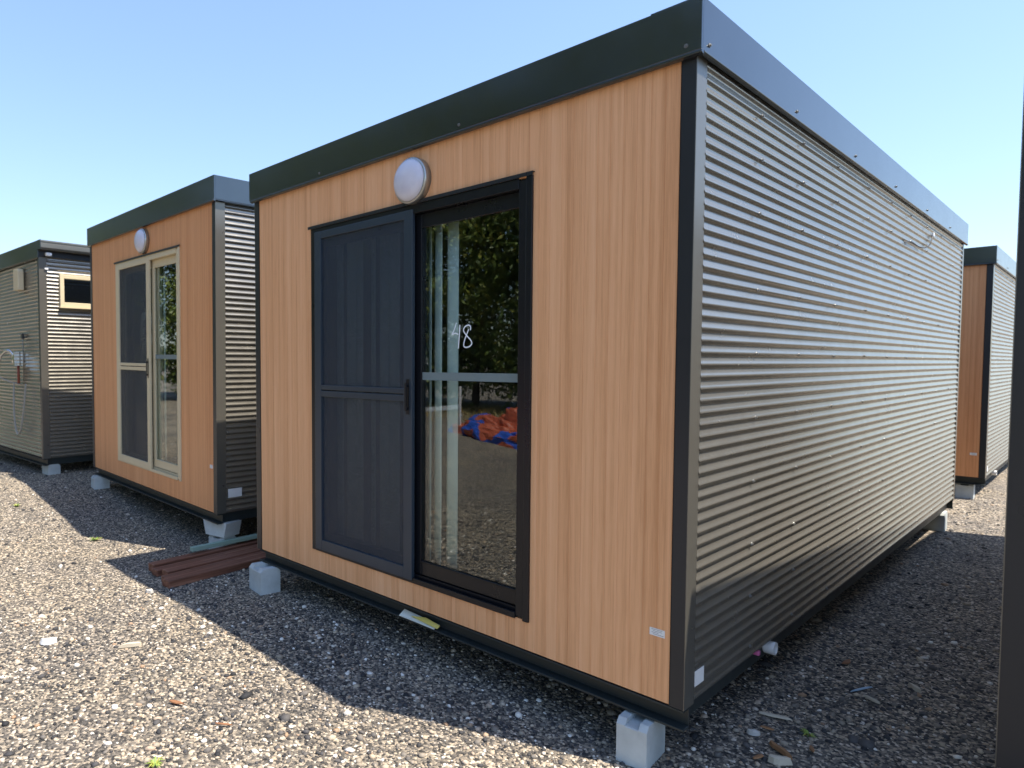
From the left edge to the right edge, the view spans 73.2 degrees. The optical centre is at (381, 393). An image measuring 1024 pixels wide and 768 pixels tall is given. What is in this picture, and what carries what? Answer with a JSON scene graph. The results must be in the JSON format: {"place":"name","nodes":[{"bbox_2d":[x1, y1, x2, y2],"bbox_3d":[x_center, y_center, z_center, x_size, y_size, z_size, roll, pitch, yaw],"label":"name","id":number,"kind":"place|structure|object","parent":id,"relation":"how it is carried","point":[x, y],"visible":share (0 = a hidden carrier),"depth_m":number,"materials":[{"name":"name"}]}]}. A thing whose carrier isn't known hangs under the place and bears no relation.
{"place":"outdoors","nodes":[
{"label":"outdoors","id":0,"kind":"place"},
{"bbox_2d":[0,452,1007,767],"bbox_3d":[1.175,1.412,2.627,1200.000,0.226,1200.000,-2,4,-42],"label":"ground","id":1,"kind":"structure","parent":0,"point":[176,540],"depth_m":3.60,"materials":[{"name":"grey gravel"}]},
{"bbox_2d":[40,637,56,644],"bbox_3d":[-1.927,1.431,3.898,0.093,0.033,0.057,4,-4,-27],"label":"stone","id":2,"kind":"object","parent":1,"relation":"on","point":[48,641],"visible":1,"depth_m":3.88,"materials":[{"name":"white stone"}]},
{"bbox_2d":[42,464,60,474],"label":"support block","id":3,"kind":"structure","parent":1,"relation":"on","point":[52,469],"depth_m":8.60,"materials":[{"name":"concrete"}]},
{"bbox_2d":[0,239,92,465],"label":"portable cabin","id":4,"kind":"object","parent":3,"relation":"on","point":[46,418],"visible":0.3,"depth_m":8.71,"materials":[{"name":"grey metal"}]},
{"bbox_2d":[59,274,90,309],"bbox_3d":[-3.916,-1.304,8.703,0.490,0.422,0.085,-3,4,-45],"label":"window","id":5,"kind":"structure","parent":4,"relation":"in","point":[63,304],"depth_m":8.60,"materials":[{"name":"beige metal"}]},
{"bbox_2d":[91,475,109,489],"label":"support block","id":6,"kind":"structure","parent":1,"relation":"on","point":[98,482],"depth_m":7.89,"materials":[{"name":"concrete"}]},
{"bbox_2d":[118,642,141,647],"bbox_3d":[-1.434,1.430,3.837,0.129,0.021,0.033,0,6,-21],"label":"stone","id":7,"kind":"object","parent":1,"relation":"on","point":[130,644],"visible":1,"depth_m":3.83,"materials":[{"name":"beige stone"}]},
{"bbox_2d":[145,588,153,592],"bbox_3d":[-1.639,1.395,4.764,0.066,0.024,0.041,1,7,19],"label":"stone","id":8,"kind":"object","parent":1,"relation":"on","point":[149,590],"visible":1,"depth_m":4.75,"materials":[{"name":"white stone"}]},
{"bbox_2d":[145,756,164,766],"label":"weed","id":9,"kind":"object","parent":1,"relation":"on","point":[155,762],"visible":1,"depth_m":2.72,"materials":[{"name":"green plant"}]},
{"bbox_2d":[169,700,183,703],"bbox_3d":[-0.971,1.464,3.196,0.099,0.006,0.022,-1,8,25],"label":"dry leaf","id":10,"kind":"object","parent":1,"relation":"on","point":[175,701],"visible":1,"depth_m":3.19,"materials":[{"name":"orange plant"}]},
{"bbox_2d":[148,539,256,571],"bbox_3d":[-1.128,1.330,5.923,0.091,0.065,1.900,3,4,45],"label":"timber length","id":11,"kind":"object","parent":1,"relation":"on","point":[159,563],"visible":0.39,"depth_m":5.52,"materials":[{"name":"brown wood"}]},
{"bbox_2d":[190,533,256,551],"bbox_3d":[-0.868,1.249,6.171,1.900,0.035,0.044,-2,4,-43],"label":"green plank","id":12,"kind":"object","parent":11,"relation":"on","point":[221,543],"visible":0.45,"depth_m":5.70,"materials":[{"name":"green wood"}]},
{"bbox_2d":[152,544,256,576],"bbox_3d":[-1.012,1.337,5.912,0.085,0.050,2.100,3,4,44],"label":"timber length","id":13,"kind":"object","parent":1,"relation":"on","point":[157,571],"visible":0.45,"depth_m":5.41,"materials":[{"name":"brown wood"}]},
{"bbox_2d":[162,547,259,575],"bbox_3d":[-1.036,1.340,5.688,1.700,0.060,0.100,-3,4,-45],"label":"timber length","id":14,"kind":"object","parent":1,"relation":"on","point":[174,569],"visible":0.27,"depth_m":5.32,"materials":[{"name":"brown wood"}]},
{"bbox_2d":[161,551,265,581],"bbox_3d":[-0.958,1.345,5.657,0.075,0.050,1.900,2,4,43],"label":"timber length","id":15,"kind":"object","parent":1,"relation":"on","point":[217,563],"visible":0.31,"depth_m":5.27,"materials":[{"name":"brown wood"}]},
{"bbox_2d":[162,553,265,588],"bbox_3d":[-1.231,1.361,5.210,0.105,0.055,0.950,3,4,44],"label":"timber length","id":16,"kind":"object","parent":1,"relation":"on","point":[199,574],"visible":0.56,"depth_m":5.09,"materials":[{"name":"brown wood"}]},
{"bbox_2d":[209,535,235,548],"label":"support block","id":17,"kind":"structure","parent":1,"relation":"on","point":[212,538],"depth_m":5.82,"materials":[{"name":"concrete"}]},
{"bbox_2d":[203,519,240,537],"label":"support block","id":18,"kind":"structure","parent":17,"relation":"on","point":[227,529],"depth_m":5.79,"materials":[{"name":"concrete"}]},
{"bbox_2d":[87,175,256,524],"bbox_3d":[-0.135,-0.501,8.739,6.167,2.897,3.210,-2,4,-41],"label":"portable cabin","id":19,"kind":"object","parent":18,"relation":"on","point":[173,328],"visible":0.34,"depth_m":6.11,"materials":[{"name":"brown wood"}]},
{"bbox_2d":[114,245,181,481],"bbox_3d":[-2.338,-0.304,6.763,0.131,2.151,1.647,-2,4,-41],"label":"sliding door","id":20,"kind":"structure","parent":19,"relation":"in","point":[164,257],"depth_m":6.78,"materials":[{"name":"beige metal"}]},
{"bbox_2d":[215,722,231,724],"bbox_3d":[-0.702,1.469,2.996,0.083,0.005,0.011,5,4,2],"label":"dry leaf","id":21,"kind":"object","parent":1,"relation":"on","point":[223,723],"visible":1,"depth_m":2.99,"materials":[{"name":"beige plant"}]},
{"bbox_2d":[249,561,279,594],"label":"support block","id":22,"kind":"structure","parent":1,"relation":"on","point":[264,578],"depth_m":4.74,"materials":[{"name":"concrete"}]},
{"bbox_2d":[616,710,664,767],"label":"support block","id":23,"kind":"structure","parent":1,"relation":"on","point":[640,741],"depth_m":2.73,"materials":[{"name":"concrete"}]},
{"bbox_2d":[746,729,760,735],"bbox_3d":[1.616,1.469,2.922,0.056,0.020,0.030,0,6,8],"label":"stone","id":24,"kind":"object","parent":1,"relation":"on","point":[753,732],"visible":1,"depth_m":2.92,"materials":[{"name":"white stone"}]},
{"bbox_2d":[753,754,763,758],"bbox_3d":[1.530,1.475,2.738,0.057,0.006,0.020,-4,-1,-21],"label":"dry leaf","id":25,"kind":"object","parent":1,"relation":"on","point":[757,756],"visible":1,"depth_m":2.73,"materials":[{"name":"brown plant"}]},
{"bbox_2d":[759,711,791,719],"bbox_3d":[1.791,1.464,3.061,0.138,0.008,0.026,-1,-2,37],"label":"wood chip","id":26,"kind":"object","parent":1,"relation":"on","point":[774,715],"visible":1,"depth_m":3.06,"materials":[{"name":"brown wood"}]},
{"bbox_2d":[768,754,792,765],"bbox_3d":[1.604,1.473,2.710,0.087,0.028,0.046,-4,2,31],"label":"stone","id":27,"kind":"object","parent":1,"relation":"on","point":[779,760],"visible":1,"depth_m":2.70,"materials":[{"name":"grey stone"}]},
{"bbox_2d":[769,740,792,759],"bbox_3d":[1.650,1.469,2.781,0.030,0.018,0.125,3,3,-14],"label":"bark piece","id":28,"kind":"object","parent":1,"relation":"on","point":[779,748],"visible":0.97,"depth_m":2.77,"materials":[{"name":"brown wood"}]},
{"bbox_2d":[799,728,816,738],"bbox_3d":[1.850,1.470,2.913,0.069,0.020,0.075,0,3,10],"label":"weed","id":29,"kind":"object","parent":1,"relation":"on","point":[805,731],"visible":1,"depth_m":2.91,"materials":[{"name":"green plant"}]},
{"bbox_2d":[842,659,850,663],"bbox_3d":[2.509,1.444,3.629,0.087,0.007,0.029,-5,4,-32],"label":"dry leaf","id":30,"kind":"object","parent":1,"relation":"on","point":[847,661],"visible":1,"depth_m":3.62,"materials":[{"name":"brown plant"}]},
{"bbox_2d":[850,686,872,691],"bbox_3d":[2.371,1.460,3.329,0.149,0.007,0.012,-3,5,-15],"label":"plastic strip","id":31,"kind":"object","parent":1,"relation":"on","point":[862,688],"visible":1,"depth_m":3.33,"materials":[{"name":"plastic"}]},
{"bbox_2d":[863,695,879,703],"bbox_3d":[2.346,1.460,3.219,0.025,0.011,0.094,1,-1,-8],"label":"wood chip","id":32,"kind":"object","parent":1,"relation":"on","point":[872,699],"visible":1,"depth_m":3.21,"materials":[{"name":"brown wood"}]},
{"bbox_2d":[908,682,920,692],"bbox_3d":[2.647,1.457,3.342,0.034,0.020,0.074,-2,8,-2],"label":"stone","id":33,"kind":"object","parent":1,"relation":"on","point":[915,687],"visible":1,"depth_m":3.33,"materials":[{"name":"grey stone"}]},
{"bbox_2d":[923,511,946,531],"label":"support block","id":34,"kind":"structure","parent":1,"relation":"on","point":[938,522],"depth_m":6.50,"materials":[{"name":"concrete"}]},
{"bbox_2d":[249,0,968,732],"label":"portable cabin","id":35,"kind":"object","parent":34,"relation":"on","point":[619,366],"visible":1,"depth_m":3.33,"materials":[{"name":"grey metal"}]},
{"bbox_2d":[399,609,439,629],"bbox_3d":[0.214,1.244,3.711,0.046,0.033,0.295,-2,4,-42],"label":"paper strip","id":36,"kind":"object","parent":35,"relation":"on","point":[416,618],"visible":1,"depth_m":3.71,"materials":[{"name":"white paper"}]},
{"bbox_2d":[308,170,534,622],"bbox_3d":[0.138,0.002,3.757,0.131,2.081,1.725,-2,4,-42],"label":"sliding door","id":37,"kind":"structure","parent":35,"relation":"in","point":[509,193],"depth_m":3.77,"materials":[{"name":"black metal"}]},
{"bbox_2d":[955,483,974,498],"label":"support block","id":38,"kind":"structure","parent":1,"relation":"on","point":[966,491],"depth_m":8.03,"materials":[{"name":"concrete"}]},
{"bbox_2d":[955,245,1015,485],"bbox_3d":[8.256,-0.453,10.976,6.111,2.783,3.162,-2,4,-42],"label":"portable cabin","id":39,"kind":"object","parent":38,"relation":"on","point":[986,344],"visible":0.27,"depth_m":7.96,"materials":[{"name":"grey metal"}]},
{"bbox_2d":[995,95,1023,767],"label":"portable cabin","id":40,"kind":"object","parent":1,"relation":"on","point":[1009,751],"visible":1,"depth_m":2.21,"materials":[{"name":"grey metal"}]},
{"bbox_2d":[0,0,1023,261],"label":"sky","id":41,"kind":"structure","parent":0,"point":[109,109],"materials":[{"name":"blue"}]}
]}

